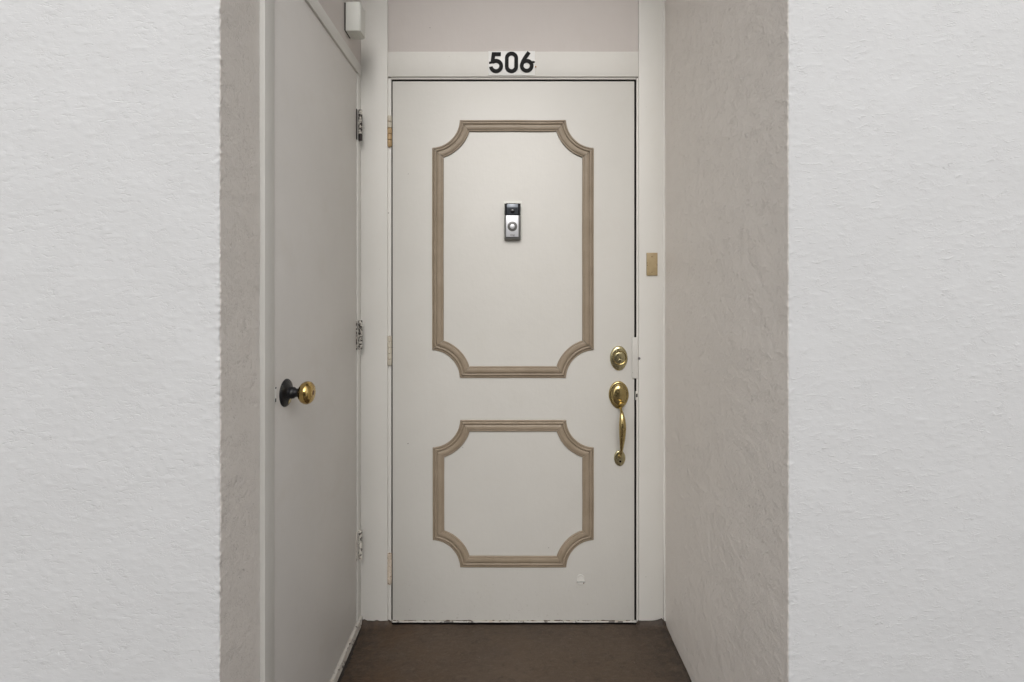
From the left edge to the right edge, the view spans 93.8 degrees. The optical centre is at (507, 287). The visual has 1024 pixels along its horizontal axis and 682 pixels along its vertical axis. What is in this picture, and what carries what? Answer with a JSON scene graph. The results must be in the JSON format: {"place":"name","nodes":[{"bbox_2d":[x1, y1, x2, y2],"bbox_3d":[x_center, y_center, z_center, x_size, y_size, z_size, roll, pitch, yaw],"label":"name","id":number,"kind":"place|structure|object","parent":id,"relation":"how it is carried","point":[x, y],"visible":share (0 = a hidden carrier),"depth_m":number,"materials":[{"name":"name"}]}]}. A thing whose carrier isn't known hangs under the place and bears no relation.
{"place":"outdoors","nodes":[
{"label":"outdoors","id":0,"kind":"place"},
{"bbox_2d":[340,617,691,681],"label":"floor","id":1,"kind":"structure","parent":0,"point":[639,651],"depth_m":1.65,"materials":[{"name":"brown carpet"}]},
{"bbox_2d":[0,0,260,681],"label":"stucco wall","id":2,"kind":"structure","parent":1,"relation":"on","point":[130,229],"depth_m":0.94,"materials":[{"name":"paint"}]},
{"bbox_2d":[259,0,362,681],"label":"cupboard frame","id":3,"kind":"object","parent":2,"relation":"attached to","point":[330,15],"visible":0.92,"depth_m":1.11,"materials":[{"name":"paint"}]},
{"bbox_2d":[275,0,361,681],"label":"utility door","id":4,"kind":"structure","parent":3,"relation":"attached to","point":[315,347],"depth_m":1.38,"materials":[{"name":"paint"}]},
{"bbox_2d":[275,0,356,681],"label":"door slab","id":5,"kind":"structure","parent":4,"relation":"in","point":[316,85],"depth_m":1.37,"materials":[{"name":"paint"}]},
{"bbox_2d":[345,2,364,38],"bbox_3d":[-0.525,-0.914,1.645,0.056,0.101,0.058,0,0,0],"label":"junction box","id":6,"kind":"object","parent":3,"relation":"attached to","point":[354,20],"visible":1,"depth_m":1.62,"materials":[{"name":"plastic"}]},
{"bbox_2d":[663,0,1023,681],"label":"stucco wall","id":7,"kind":"structure","parent":1,"relation":"on","point":[844,340],"depth_m":1.01,"materials":[{"name":"paint"}]},
{"bbox_2d":[361,0,664,624],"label":"door frame","id":8,"kind":"object","parent":7,"relation":"attached to","point":[564,40],"visible":0.77,"depth_m":1.80,"materials":[{"name":"paint"}]},
{"bbox_2d":[387,81,636,620],"bbox_3d":[0.016,0.240,1.798,0.940,2.033,0.106,0,0,0],"label":"front door","id":9,"kind":"structure","parent":8,"relation":"attached to","point":[514,368],"depth_m":1.81,"materials":[{"name":"paint"}]},
{"bbox_2d":[504,201,521,239],"bbox_3d":[0.018,-0.253,1.794,0.068,0.147,0.026,0,0,0],"label":"doorbell","id":10,"kind":"object","parent":9,"relation":"attached to","point":[512,220],"visible":1,"depth_m":1.78,"materials":[{"name":"grey metal"}]},
{"bbox_2d":[393,81,633,619],"bbox_3d":[0.020,0.239,1.829,0.911,2.033,0.044,0,0,0],"label":"door slab","id":11,"kind":"structure","parent":9,"relation":"in","point":[507,302],"depth_m":1.81,"materials":[{"name":"paint"}]},
{"bbox_2d":[488,51,535,75],"bbox_3d":[0.017,-0.841,1.798,0.180,0.091,0.005,0,0,0],"label":"house number sign","id":12,"kind":"object","parent":8,"relation":"attached to","point":[511,63],"visible":1,"depth_m":1.80,"materials":[{"name":"paint"}]},
{"bbox_2d":[646,253,657,275],"bbox_3d":[0.540,-0.087,1.798,0.041,0.086,0.005,0,0,0],"label":"cover plate","id":13,"kind":"object","parent":8,"relation":"attached to","point":[651,264],"visible":1,"depth_m":1.80,"materials":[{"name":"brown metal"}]}
]}

